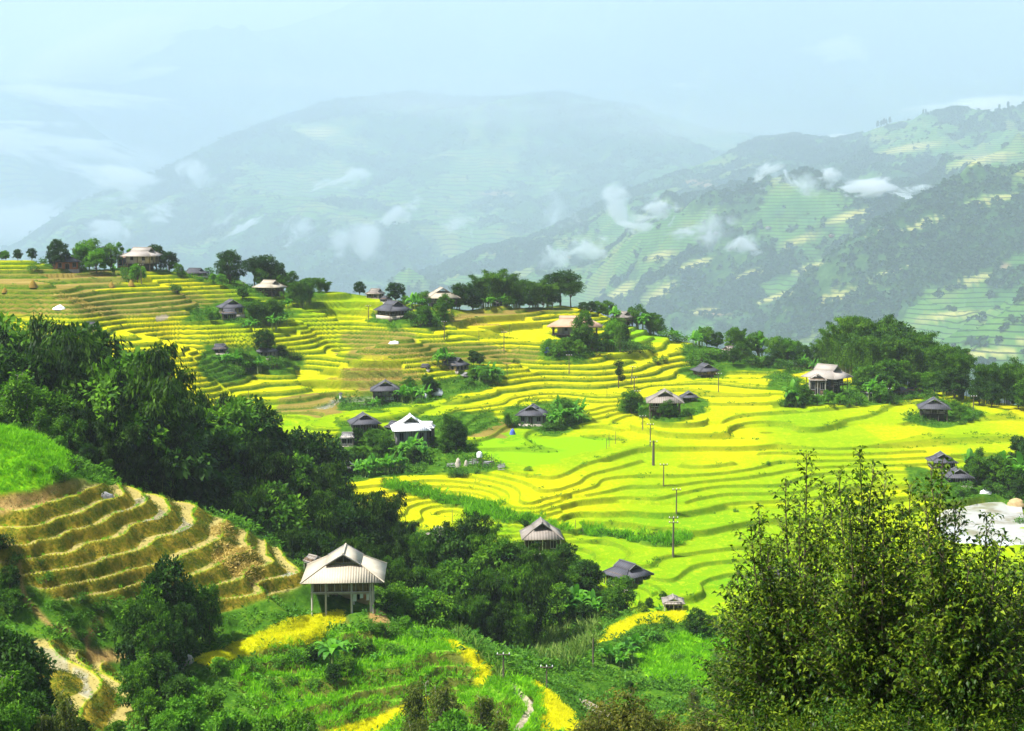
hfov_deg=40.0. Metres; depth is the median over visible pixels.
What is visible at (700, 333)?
banana plant
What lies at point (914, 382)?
broadleaf tree
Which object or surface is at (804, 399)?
broadleaf tree
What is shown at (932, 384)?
broadleaf tree
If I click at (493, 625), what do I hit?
bamboo clump
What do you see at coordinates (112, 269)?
banana plant
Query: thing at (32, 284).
haystack
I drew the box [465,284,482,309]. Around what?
dark tree
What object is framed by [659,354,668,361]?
shrub
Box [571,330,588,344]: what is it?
dark tree
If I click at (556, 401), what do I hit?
banana plant
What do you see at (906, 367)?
broadleaf tree
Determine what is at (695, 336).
banana plant
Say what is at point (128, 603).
broadleaf tree
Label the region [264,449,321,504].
broadleaf tree
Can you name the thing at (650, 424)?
utility pole
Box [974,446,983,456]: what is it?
slender tree
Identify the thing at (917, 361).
bamboo clump
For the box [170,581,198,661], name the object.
dark tree
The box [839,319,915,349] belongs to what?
spreading tree
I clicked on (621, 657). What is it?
banana plant
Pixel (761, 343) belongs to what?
banana plant
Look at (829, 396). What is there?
broadleaf tree
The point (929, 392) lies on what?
shrub
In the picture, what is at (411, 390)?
banana plant
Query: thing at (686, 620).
broadleaf tree
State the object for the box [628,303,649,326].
broadleaf tree
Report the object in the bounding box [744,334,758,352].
broadleaf tree
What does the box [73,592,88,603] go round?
shrub
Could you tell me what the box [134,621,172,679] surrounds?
broadleaf tree
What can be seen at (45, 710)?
dark tree
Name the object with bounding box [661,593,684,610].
open hut
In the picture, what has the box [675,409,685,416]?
shrub
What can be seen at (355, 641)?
shrub
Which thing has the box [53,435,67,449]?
broadleaf tree
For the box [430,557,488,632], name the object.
broadleaf tree
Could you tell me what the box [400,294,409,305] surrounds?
broadleaf tree
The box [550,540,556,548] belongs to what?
window
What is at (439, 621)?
broadleaf tree
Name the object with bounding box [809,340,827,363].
bamboo clump
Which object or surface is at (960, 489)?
shrub
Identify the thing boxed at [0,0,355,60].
sky
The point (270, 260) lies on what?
dark tree
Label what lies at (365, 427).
door
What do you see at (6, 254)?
broadleaf tree
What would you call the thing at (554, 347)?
shrub
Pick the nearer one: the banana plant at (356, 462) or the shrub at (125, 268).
the banana plant at (356, 462)
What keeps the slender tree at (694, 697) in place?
on the ground at (692, 458)
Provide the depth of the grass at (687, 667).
145.54 m
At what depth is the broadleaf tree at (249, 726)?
115.29 m
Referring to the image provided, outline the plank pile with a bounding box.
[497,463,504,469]
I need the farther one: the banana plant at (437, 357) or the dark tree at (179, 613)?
the banana plant at (437, 357)
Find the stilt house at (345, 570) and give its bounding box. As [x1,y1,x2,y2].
[300,543,386,615]
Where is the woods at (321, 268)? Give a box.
[0,89,762,293]
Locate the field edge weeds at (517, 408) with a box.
[45,262,1023,541]
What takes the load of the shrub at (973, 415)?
on the ground at (692, 458)
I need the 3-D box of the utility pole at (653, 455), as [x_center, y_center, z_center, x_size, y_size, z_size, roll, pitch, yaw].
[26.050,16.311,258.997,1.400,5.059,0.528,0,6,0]
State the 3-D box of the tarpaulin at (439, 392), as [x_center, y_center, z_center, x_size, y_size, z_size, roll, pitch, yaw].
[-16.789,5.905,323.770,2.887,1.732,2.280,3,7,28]
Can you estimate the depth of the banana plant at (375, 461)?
252.11 m
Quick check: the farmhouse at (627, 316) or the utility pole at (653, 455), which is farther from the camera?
the farmhouse at (627, 316)
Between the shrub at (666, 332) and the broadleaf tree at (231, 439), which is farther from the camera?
the shrub at (666, 332)
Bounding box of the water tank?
[477,451,481,460]
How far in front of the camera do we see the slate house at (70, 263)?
378.43 m
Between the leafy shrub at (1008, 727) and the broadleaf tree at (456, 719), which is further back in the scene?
the broadleaf tree at (456, 719)
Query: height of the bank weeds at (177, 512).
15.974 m
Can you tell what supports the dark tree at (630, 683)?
on the ground at (692, 458)
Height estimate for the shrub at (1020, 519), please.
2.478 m
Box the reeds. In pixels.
[382,474,693,546]
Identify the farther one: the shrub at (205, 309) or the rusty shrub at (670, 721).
the shrub at (205, 309)
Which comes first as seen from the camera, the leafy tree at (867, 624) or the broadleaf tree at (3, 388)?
the leafy tree at (867, 624)
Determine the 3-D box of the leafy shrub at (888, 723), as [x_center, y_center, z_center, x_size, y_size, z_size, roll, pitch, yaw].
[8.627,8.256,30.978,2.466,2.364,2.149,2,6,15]
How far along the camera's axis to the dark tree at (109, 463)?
170.02 m
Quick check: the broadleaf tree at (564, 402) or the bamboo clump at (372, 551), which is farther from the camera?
the broadleaf tree at (564, 402)
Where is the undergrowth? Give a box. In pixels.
[0,457,1023,730]
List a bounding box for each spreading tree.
[240,255,268,285]
[537,269,584,305]
[558,279,585,307]
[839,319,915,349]
[871,326,938,358]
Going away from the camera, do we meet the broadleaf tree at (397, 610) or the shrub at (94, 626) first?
the shrub at (94, 626)
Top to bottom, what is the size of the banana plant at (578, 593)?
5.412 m
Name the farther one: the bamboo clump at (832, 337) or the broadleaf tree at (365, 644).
the bamboo clump at (832, 337)
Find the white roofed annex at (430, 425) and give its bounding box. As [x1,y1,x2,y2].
[420,421,435,446]
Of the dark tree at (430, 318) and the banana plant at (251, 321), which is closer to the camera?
the banana plant at (251, 321)
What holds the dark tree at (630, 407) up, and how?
on the ground at (692, 458)
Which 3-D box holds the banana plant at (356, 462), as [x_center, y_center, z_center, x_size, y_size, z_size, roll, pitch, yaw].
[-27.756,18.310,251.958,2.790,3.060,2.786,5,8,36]
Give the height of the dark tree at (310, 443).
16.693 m
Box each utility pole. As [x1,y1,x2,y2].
[497,652,509,679]
[540,665,552,686]
[592,638,593,666]
[647,423,653,446]
[650,440,654,465]
[669,516,677,557]
[672,488,680,514]
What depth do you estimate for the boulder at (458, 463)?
255.91 m
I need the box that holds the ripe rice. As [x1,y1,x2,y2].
[193,607,718,730]
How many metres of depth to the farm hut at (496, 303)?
409.64 m
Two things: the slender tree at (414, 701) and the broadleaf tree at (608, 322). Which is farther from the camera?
the broadleaf tree at (608, 322)
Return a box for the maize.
[449,603,605,678]
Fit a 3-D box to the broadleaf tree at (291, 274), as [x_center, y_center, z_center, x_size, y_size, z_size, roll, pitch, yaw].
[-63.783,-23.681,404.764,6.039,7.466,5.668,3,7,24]
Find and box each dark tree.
[0,343,28,412]
[0,348,61,407]
[0,410,16,425]
[0,533,7,549]
[0,564,21,588]
[0,625,56,703]
[0,658,38,699]
[11,634,58,704]
[13,249,22,258]
[19,689,60,730]
[26,248,36,258]
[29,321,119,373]
[37,674,52,695]
[39,693,58,729]
[45,239,71,263]
[76,442,100,465]
[78,716,94,730]
[100,459,114,476]
[110,603,155,674]
[116,378,228,510]
[134,572,182,623]
[144,553,195,640]
[146,650,182,701]
[148,244,165,266]
[151,621,187,676]
[156,673,195,714]
[157,251,179,271]
[169,600,200,665]
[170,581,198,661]
[178,474,253,519]
[208,394,290,454]
[213,249,246,282]
[240,405,286,450]
[251,328,270,348]
[261,254,280,279]
[265,262,287,284]
[272,426,308,470]
[276,345,287,357]
[280,425,330,475]
[294,526,333,566]
[301,430,353,484]
[305,646,320,661]
[322,495,375,550]
[323,663,342,683]
[351,427,363,439]
[353,281,366,294]
[384,282,405,299]
[405,446,421,463]
[422,379,438,394]
[423,524,475,576]
[424,309,432,323]
[445,420,467,448]
[449,282,474,308]
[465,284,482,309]
[467,350,479,363]
[474,353,485,363]
[478,284,497,306]
[522,520,528,526]
[546,285,561,307]
[548,542,580,573]
[565,415,574,426]
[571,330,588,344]
[574,559,605,593]
[574,602,593,620]
[578,301,586,310]
[584,301,596,312]
[589,340,602,352]
[622,323,630,341]
[624,680,633,689]
[625,398,638,413]
[645,597,653,607]
[685,606,710,631]
[725,348,739,364]
[763,355,773,367]
[768,350,783,362]
[936,366,970,398]
[963,456,980,474]
[966,376,990,404]
[981,382,1004,406]
[1005,382,1023,408]
[1006,434,1023,460]
[1008,477,1023,491]
[1013,441,1023,462]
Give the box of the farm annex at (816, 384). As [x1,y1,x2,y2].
[808,373,826,394]
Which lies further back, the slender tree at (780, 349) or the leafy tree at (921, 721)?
the slender tree at (780, 349)
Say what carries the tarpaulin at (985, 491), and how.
on the ground at (692, 458)
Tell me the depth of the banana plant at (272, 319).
353.69 m
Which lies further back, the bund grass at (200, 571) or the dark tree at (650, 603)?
the dark tree at (650, 603)
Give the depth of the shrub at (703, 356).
381.90 m
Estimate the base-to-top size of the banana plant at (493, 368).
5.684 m
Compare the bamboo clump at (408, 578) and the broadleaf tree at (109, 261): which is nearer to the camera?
the bamboo clump at (408, 578)
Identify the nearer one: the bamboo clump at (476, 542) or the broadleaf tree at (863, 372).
the bamboo clump at (476, 542)
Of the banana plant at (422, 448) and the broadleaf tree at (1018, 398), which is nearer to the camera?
the banana plant at (422, 448)
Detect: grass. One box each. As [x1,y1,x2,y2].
[0,422,740,730]
[0,481,300,727]
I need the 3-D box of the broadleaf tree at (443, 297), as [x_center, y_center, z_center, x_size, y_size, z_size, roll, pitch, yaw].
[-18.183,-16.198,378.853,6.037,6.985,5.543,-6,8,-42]
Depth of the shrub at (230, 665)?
138.98 m
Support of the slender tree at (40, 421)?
on the ground at (692, 458)
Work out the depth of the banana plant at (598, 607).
183.75 m
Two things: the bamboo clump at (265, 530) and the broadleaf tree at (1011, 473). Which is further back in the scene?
the broadleaf tree at (1011, 473)
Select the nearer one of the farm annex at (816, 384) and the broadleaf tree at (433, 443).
the broadleaf tree at (433, 443)
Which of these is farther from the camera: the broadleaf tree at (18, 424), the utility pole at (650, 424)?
the utility pole at (650, 424)
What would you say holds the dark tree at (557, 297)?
on the ground at (692, 458)
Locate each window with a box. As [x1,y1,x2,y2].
[399,433,403,441]
[419,432,423,440]
[427,431,431,439]
[536,416,540,421]
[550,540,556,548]
[811,382,814,389]
[820,382,824,389]
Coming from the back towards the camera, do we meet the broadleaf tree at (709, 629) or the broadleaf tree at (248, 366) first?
the broadleaf tree at (248, 366)
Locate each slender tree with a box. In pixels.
[0,368,50,430]
[0,665,31,729]
[27,405,56,439]
[34,711,58,730]
[52,686,86,730]
[123,651,159,704]
[300,719,317,730]
[393,676,433,730]
[403,716,429,730]
[422,680,453,729]
[430,693,466,727]
[468,691,496,730]
[489,705,511,730]
[503,412,512,424]
[612,322,627,351]
[685,687,703,713]
[696,651,732,707]
[776,344,787,361]
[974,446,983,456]
[1009,356,1023,384]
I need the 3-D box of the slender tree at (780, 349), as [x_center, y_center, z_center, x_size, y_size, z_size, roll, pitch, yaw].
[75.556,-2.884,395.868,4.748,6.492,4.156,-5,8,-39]
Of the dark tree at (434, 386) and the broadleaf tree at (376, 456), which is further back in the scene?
the dark tree at (434, 386)
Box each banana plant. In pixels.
[108,263,117,275]
[215,351,233,367]
[230,349,245,370]
[239,358,249,371]
[243,316,259,331]
[251,672,261,679]
[253,355,266,373]
[266,313,281,330]
[275,309,288,324]
[282,297,292,308]
[312,633,350,664]
[343,640,358,656]
[350,459,360,474]
[355,461,370,477]
[360,455,374,476]
[364,453,380,474]
[367,396,380,404]
[369,650,381,661]
[379,453,395,474]
[382,451,404,472]
[388,443,407,456]
[394,384,407,402]
[394,452,408,470]
[399,437,418,462]
[403,382,422,402]
[405,292,417,308]
[405,433,426,445]
[409,294,426,309]
[411,441,430,463]
[415,384,432,398]
[430,349,444,366]
[436,348,455,365]
[471,362,483,381]
[480,361,499,382]
[481,295,495,309]
[490,363,505,379]
[497,293,509,306]
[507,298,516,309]
[543,408,561,426]
[550,395,559,408]
[550,586,581,623]
[552,403,568,424]
[563,402,582,423]
[567,396,589,422]
[567,584,590,614]
[573,588,601,611]
[589,596,606,615]
[598,643,618,662]
[604,339,615,350]
[609,306,620,317]
[613,637,640,664]
[614,651,628,668]
[627,632,644,651]
[634,403,642,415]
[635,310,649,329]
[645,629,658,641]
[654,603,663,611]
[667,327,681,340]
[688,330,702,347]
[689,326,707,345]
[752,330,768,355]
[782,379,803,406]
[798,354,811,367]
[807,358,820,370]
[862,379,875,401]
[864,374,885,400]
[961,448,974,461]
[998,450,1011,460]
[1000,451,1023,489]
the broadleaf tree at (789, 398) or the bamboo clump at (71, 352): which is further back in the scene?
the broadleaf tree at (789, 398)
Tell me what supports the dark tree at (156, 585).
on the ground at (692, 458)
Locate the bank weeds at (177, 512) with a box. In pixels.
[0,481,304,729]
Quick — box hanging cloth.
[353,593,356,600]
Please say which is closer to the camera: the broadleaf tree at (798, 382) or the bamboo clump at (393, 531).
the bamboo clump at (393, 531)
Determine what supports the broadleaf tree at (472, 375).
on the ground at (692, 458)
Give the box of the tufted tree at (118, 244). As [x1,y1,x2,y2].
[116,242,130,252]
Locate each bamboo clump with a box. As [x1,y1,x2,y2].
[0,314,103,382]
[1,312,59,355]
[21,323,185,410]
[29,369,109,420]
[37,326,143,391]
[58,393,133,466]
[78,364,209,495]
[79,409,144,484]
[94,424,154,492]
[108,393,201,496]
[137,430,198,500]
[188,388,239,433]
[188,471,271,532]
[189,395,227,429]
[212,479,290,532]
[226,436,287,485]
[242,300,267,327]
[252,298,277,326]
[255,445,298,493]
[256,526,286,543]
[261,484,338,532]
[268,299,285,324]
[273,526,309,564]
[285,459,349,504]
[286,488,361,553]
[287,279,312,308]
[303,279,318,304]
[308,470,357,506]
[312,531,359,556]
[313,277,326,292]
[323,281,331,292]
[334,536,387,560]
[338,506,396,549]
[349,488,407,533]
[371,516,419,561]
[375,556,405,610]
[378,526,426,572]
[382,563,425,595]
[405,532,451,572]
[408,562,452,600]
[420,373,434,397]
[440,510,494,560]
[450,589,490,638]
[453,568,506,636]
[461,522,514,574]
[465,274,489,308]
[475,600,516,645]
[477,268,508,301]
[478,562,537,645]
[486,539,544,571]
[498,272,520,305]
[503,568,557,648]
[504,600,537,649]
[512,278,528,307]
[512,539,561,584]
[527,279,547,308]
[528,553,570,609]
[541,282,559,309]
[640,312,662,334]
[730,328,746,347]
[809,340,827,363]
[814,326,838,364]
[821,321,854,373]
[833,314,879,374]
[835,335,853,369]
[844,313,894,362]
[844,331,881,367]
[858,336,893,371]
[859,316,907,335]
[874,339,904,366]
[888,330,939,384]
[906,330,926,384]
[922,341,949,375]
[922,346,953,391]
[926,344,971,394]
[946,353,977,399]
[970,363,1002,404]
[985,361,1016,405]
[1003,371,1022,404]
[1015,363,1023,382]
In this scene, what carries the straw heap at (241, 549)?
on the ground at (692, 458)
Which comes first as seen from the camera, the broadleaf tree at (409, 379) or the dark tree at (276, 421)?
the dark tree at (276, 421)
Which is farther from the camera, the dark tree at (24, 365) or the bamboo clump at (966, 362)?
the bamboo clump at (966, 362)
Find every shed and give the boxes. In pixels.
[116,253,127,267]
[211,343,228,354]
[221,308,236,320]
[303,554,321,568]
[340,432,354,446]
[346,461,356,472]
[380,296,391,303]
[420,363,430,372]
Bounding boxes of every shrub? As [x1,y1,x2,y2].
[0,532,16,548]
[4,550,22,564]
[26,263,39,271]
[26,587,38,597]
[28,463,35,471]
[35,556,45,566]
[35,570,54,583]
[39,256,48,263]
[48,465,61,474]
[50,597,66,609]
[55,469,70,482]
[62,609,77,620]
[66,452,86,470]
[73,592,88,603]
[75,625,88,639]
[89,619,102,631]
[93,600,110,612]
[119,265,129,273]
[120,270,140,281]
[168,283,182,292]
[199,305,210,313]
[203,267,215,275]
[225,363,244,374]
[225,659,238,671]
[242,656,262,672]
[258,674,278,690]
[264,355,284,366]
[270,653,288,667]
[282,672,301,686]
[286,648,310,663]
[287,348,295,357]
[305,675,322,691]
[312,640,334,656]
[349,635,363,650]
[363,618,381,632]
[374,597,399,614]
[377,397,386,403]
[379,619,403,637]
[381,642,407,656]
[402,463,419,472]
[404,309,416,319]
[408,313,428,326]
[412,397,423,403]
[415,462,428,471]
[430,315,444,326]
[446,470,456,477]
[453,467,460,476]
[458,467,469,476]
[463,376,474,383]
[489,376,502,383]
[502,412,522,426]
[540,339,564,356]
[540,420,556,430]
[551,344,564,356]
[551,421,564,430]
[567,713,600,730]
[578,703,626,730]
[583,682,655,730]
[605,606,620,618]
[621,338,638,353]
[622,707,671,730]
[633,343,645,352]
[635,601,647,611]
[639,409,651,418]
[641,342,654,349]
[652,356,662,363]
[653,631,666,644]
[656,327,676,338]
[656,711,689,730]
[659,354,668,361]
[659,615,675,625]
[666,721,702,730]
[670,651,683,661]
[671,332,689,342]
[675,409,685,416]
[681,356,693,362]
[682,406,695,415]
[684,704,729,730]
[688,348,710,363]
[699,343,715,357]
[706,698,741,727]
[714,348,726,357]
[716,687,800,730]
[744,352,761,365]
[753,352,765,365]
[767,689,853,730]
[774,358,794,368]
[776,397,790,406]
[787,356,805,370]
[818,691,901,730]
[840,398,854,406]
[842,388,866,405]
[854,685,952,730]
[885,392,901,403]
[900,392,913,399]
[906,685,1005,730]
[910,391,925,398]
[923,389,937,396]
[955,484,966,492]
[957,418,967,424]
[960,480,974,491]
[960,685,1023,730]
[962,400,972,407]
[971,412,980,420]
[989,479,1008,495]
[1004,489,1017,497]
[1012,514,1023,523]
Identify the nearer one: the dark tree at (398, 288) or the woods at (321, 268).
the dark tree at (398, 288)
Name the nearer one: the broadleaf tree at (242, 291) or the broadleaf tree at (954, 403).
the broadleaf tree at (954, 403)
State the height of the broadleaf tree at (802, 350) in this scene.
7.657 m
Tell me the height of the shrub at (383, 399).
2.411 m
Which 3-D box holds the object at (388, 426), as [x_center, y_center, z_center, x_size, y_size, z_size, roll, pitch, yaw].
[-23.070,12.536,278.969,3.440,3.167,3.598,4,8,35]
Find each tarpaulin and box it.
[53,305,64,309]
[101,492,113,498]
[432,388,442,395]
[980,488,991,493]
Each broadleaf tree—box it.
[0,250,9,258]
[0,311,42,349]
[0,378,39,430]
[0,587,24,612]
[0,702,40,730]
[10,422,21,429]
[32,385,84,447]
[48,341,205,509]
[48,414,91,455]
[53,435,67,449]
[67,369,190,492]
[71,244,91,268]
[74,238,104,269]
[83,248,106,272]
[102,243,122,267]
[103,719,127,730]
[114,660,153,707]
[119,583,172,660]
[125,686,165,730]
[129,263,146,282]
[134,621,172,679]
[144,597,186,658]
[148,707,183,730]
[164,693,211,730]
[173,263,185,275]
[177,677,213,713]
[187,580,215,648]
[193,419,254,491]
[195,395,268,467]
[196,690,227,727]
[198,581,223,643]
[204,707,246,730]
[206,311,213,320]
[209,273,216,280]
[209,656,229,671]
[216,273,228,284]
[231,272,239,281]
[231,348,246,364]
[235,711,260,730]
[237,285,248,299]
[242,358,251,369]
[244,354,257,369]
[246,480,319,552]
[251,714,285,730]
[252,267,268,283]
[264,332,275,348]
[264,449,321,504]
[276,274,289,291]
[279,707,318,730]
[284,286,296,302]
[285,271,298,289]
[335,651,357,671]
[348,445,362,459]
[358,445,369,457]
[359,638,374,653]
[364,428,379,451]
[367,451,380,463]
[369,585,384,607]
[373,430,395,455]
[373,622,384,636]
[381,580,416,616]
[388,602,403,616]
[390,445,404,457]
[398,615,411,627]
[399,585,440,625]
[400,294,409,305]
[402,376,417,386]
[411,604,435,627]
[416,290,431,304]
[416,305,431,320]
[424,589,462,632]
[427,707,470,730]
[429,436,437,445]
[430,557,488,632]
[432,382,441,392]
[433,293,454,316]
[435,303,446,318]
[435,430,457,451]
[438,412,463,438]
[440,347,448,360]
[453,293,463,308]
[459,722,486,730]
[461,423,467,440]
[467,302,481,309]
[467,364,481,380]
[467,538,524,591]
[476,366,493,382]
[502,294,512,306]
[512,289,527,305]
[523,283,537,307]
[529,294,537,305]
[530,282,554,307]
[537,582,574,626]
[553,566,579,599]
[556,398,574,418]
[560,336,572,351]
[568,555,592,579]
[570,309,593,349]
[573,339,584,353]
[585,331,600,351]
[594,300,606,314]
[599,303,610,315]
[599,332,609,351]
[600,586,625,612]
[603,300,617,314]
[603,317,616,334]
[603,319,619,345]
[605,575,636,610]
[618,391,634,409]
[627,309,639,324]
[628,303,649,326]
[628,390,645,410]
[650,317,666,334]
[657,399,674,415]
[658,591,667,599]
[669,405,677,416]
[681,614,696,629]
[698,326,715,344]
[699,614,719,635]
[710,332,723,347]
[723,327,739,346]
[732,342,752,360]
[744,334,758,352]
[747,330,765,355]
[764,335,785,354]
[775,337,796,362]
[783,391,794,406]
[786,379,808,404]
[787,340,801,361]
[793,344,810,362]
[793,384,814,406]
[808,346,821,368]
[811,394,821,404]
[821,390,835,403]
[835,393,845,403]
[849,365,877,390]
[850,365,863,385]
[860,371,879,388]
[870,363,891,385]
[871,358,905,390]
[872,383,889,400]
[894,359,913,386]
[908,371,923,390]
[913,372,930,391]
[921,371,943,392]
[949,400,962,413]
[953,404,966,419]
[961,410,971,421]
[963,455,989,480]
[978,456,998,478]
[981,479,992,489]
[984,453,1011,481]
[994,461,1019,488]
[1012,379,1023,406]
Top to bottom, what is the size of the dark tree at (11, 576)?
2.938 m
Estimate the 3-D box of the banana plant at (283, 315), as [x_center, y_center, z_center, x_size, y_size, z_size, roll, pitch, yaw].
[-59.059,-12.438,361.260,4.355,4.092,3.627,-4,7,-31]
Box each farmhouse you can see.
[121,247,162,270]
[252,280,286,296]
[365,288,385,298]
[426,287,460,309]
[519,517,563,552]
[546,315,602,341]
[611,311,634,326]
[646,388,683,419]
[801,363,852,393]
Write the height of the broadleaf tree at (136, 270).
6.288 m
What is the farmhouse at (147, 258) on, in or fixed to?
on the ground at (692, 458)
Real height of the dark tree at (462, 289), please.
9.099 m
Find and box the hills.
[384,107,1023,404]
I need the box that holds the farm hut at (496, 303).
[493,300,501,306]
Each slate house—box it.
[52,253,81,272]
[185,268,209,277]
[216,299,245,317]
[256,346,277,359]
[347,411,381,431]
[370,379,399,401]
[373,300,411,320]
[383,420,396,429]
[443,357,469,374]
[515,403,548,426]
[601,559,653,591]
[690,362,719,377]
[916,396,951,421]
[925,451,958,470]
[942,466,974,487]
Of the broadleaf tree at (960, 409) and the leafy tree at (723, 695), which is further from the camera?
the broadleaf tree at (960, 409)
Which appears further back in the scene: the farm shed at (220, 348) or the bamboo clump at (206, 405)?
the farm shed at (220, 348)
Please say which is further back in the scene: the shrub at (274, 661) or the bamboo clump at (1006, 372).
the bamboo clump at (1006, 372)
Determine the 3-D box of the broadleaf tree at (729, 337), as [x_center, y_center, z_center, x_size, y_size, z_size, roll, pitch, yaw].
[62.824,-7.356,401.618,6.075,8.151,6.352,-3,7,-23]
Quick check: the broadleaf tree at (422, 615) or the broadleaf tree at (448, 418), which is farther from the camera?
the broadleaf tree at (448, 418)
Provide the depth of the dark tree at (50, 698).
101.30 m
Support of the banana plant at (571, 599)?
on the ground at (692, 458)
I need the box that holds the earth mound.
[1007,498,1023,506]
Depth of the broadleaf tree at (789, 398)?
321.66 m
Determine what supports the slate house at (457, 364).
on the ground at (692, 458)
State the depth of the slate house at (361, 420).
275.28 m
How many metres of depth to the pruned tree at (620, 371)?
338.90 m
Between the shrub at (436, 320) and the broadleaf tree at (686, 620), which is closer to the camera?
the broadleaf tree at (686, 620)
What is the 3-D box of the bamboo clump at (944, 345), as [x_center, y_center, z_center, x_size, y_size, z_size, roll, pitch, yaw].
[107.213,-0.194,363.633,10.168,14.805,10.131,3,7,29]
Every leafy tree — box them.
[659,531,801,730]
[689,448,857,730]
[784,445,950,729]
[831,529,966,730]
[870,457,1023,730]
[932,546,1023,730]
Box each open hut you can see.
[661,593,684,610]
[679,390,698,399]
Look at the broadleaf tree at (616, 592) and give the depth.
183.83 m
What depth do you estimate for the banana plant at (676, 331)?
430.11 m
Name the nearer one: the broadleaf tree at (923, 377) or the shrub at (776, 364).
the broadleaf tree at (923, 377)
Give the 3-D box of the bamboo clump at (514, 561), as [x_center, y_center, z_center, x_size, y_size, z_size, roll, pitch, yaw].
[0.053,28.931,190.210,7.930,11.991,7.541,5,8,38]
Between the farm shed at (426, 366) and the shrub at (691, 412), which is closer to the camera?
the shrub at (691, 412)
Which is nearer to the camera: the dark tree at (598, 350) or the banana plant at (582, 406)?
the banana plant at (582, 406)
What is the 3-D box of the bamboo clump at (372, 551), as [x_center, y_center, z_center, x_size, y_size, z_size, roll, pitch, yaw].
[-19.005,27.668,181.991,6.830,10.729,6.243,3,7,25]
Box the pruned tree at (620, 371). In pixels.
[614,358,625,387]
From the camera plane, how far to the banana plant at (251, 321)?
344.82 m
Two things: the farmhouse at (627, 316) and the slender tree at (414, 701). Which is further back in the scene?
the farmhouse at (627, 316)
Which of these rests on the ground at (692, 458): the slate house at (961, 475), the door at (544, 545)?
the slate house at (961, 475)
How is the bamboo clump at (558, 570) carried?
on the ground at (692, 458)
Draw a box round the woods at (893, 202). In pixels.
[363,101,1023,403]
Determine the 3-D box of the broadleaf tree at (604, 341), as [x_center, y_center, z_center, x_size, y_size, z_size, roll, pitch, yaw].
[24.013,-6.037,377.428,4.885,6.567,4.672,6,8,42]
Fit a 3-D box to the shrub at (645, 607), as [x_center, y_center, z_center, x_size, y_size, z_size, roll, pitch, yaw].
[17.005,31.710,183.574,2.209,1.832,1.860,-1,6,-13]
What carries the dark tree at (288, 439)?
on the ground at (692, 458)
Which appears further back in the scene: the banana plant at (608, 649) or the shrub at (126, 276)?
the shrub at (126, 276)
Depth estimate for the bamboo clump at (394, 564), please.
181.08 m
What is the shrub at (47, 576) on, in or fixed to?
on the ground at (692, 458)
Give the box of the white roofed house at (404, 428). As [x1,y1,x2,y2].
[390,413,430,446]
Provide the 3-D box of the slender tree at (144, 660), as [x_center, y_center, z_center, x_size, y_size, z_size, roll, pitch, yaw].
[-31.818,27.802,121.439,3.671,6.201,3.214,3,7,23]
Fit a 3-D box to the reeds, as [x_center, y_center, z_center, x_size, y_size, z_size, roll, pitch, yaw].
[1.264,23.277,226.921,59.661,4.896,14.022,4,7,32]
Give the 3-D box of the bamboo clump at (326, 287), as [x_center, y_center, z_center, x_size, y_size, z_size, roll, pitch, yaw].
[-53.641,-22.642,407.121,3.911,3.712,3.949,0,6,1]
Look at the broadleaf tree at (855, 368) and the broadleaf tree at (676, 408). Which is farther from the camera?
the broadleaf tree at (855, 368)
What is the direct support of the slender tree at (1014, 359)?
on the ground at (692, 458)
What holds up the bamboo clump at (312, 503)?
on the ground at (692, 458)
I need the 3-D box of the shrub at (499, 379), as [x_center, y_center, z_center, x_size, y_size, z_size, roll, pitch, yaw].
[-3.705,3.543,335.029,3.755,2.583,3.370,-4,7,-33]
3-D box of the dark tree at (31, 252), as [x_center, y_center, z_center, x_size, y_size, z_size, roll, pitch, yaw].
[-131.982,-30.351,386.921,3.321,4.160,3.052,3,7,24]
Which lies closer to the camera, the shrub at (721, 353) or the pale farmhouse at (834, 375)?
the pale farmhouse at (834, 375)
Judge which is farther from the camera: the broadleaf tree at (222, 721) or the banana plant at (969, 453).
the banana plant at (969, 453)
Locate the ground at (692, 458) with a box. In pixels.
[0,260,1023,730]
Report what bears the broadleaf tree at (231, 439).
on the ground at (692, 458)
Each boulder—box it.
[182,654,193,665]
[455,458,460,467]
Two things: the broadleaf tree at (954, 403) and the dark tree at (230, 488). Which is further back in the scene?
the broadleaf tree at (954, 403)
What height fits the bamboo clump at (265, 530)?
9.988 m
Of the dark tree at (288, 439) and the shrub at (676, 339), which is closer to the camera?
the dark tree at (288, 439)
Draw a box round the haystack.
[29,279,36,287]
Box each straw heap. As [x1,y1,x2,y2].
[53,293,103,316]
[207,521,239,542]
[211,538,264,585]
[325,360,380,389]
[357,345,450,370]
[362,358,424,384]
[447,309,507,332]
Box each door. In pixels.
[363,425,368,431]
[539,542,545,552]
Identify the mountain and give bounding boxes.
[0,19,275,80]
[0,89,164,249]
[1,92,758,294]
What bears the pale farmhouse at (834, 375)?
on the ground at (692, 458)
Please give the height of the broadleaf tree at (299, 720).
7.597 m
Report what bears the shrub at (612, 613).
on the ground at (692, 458)

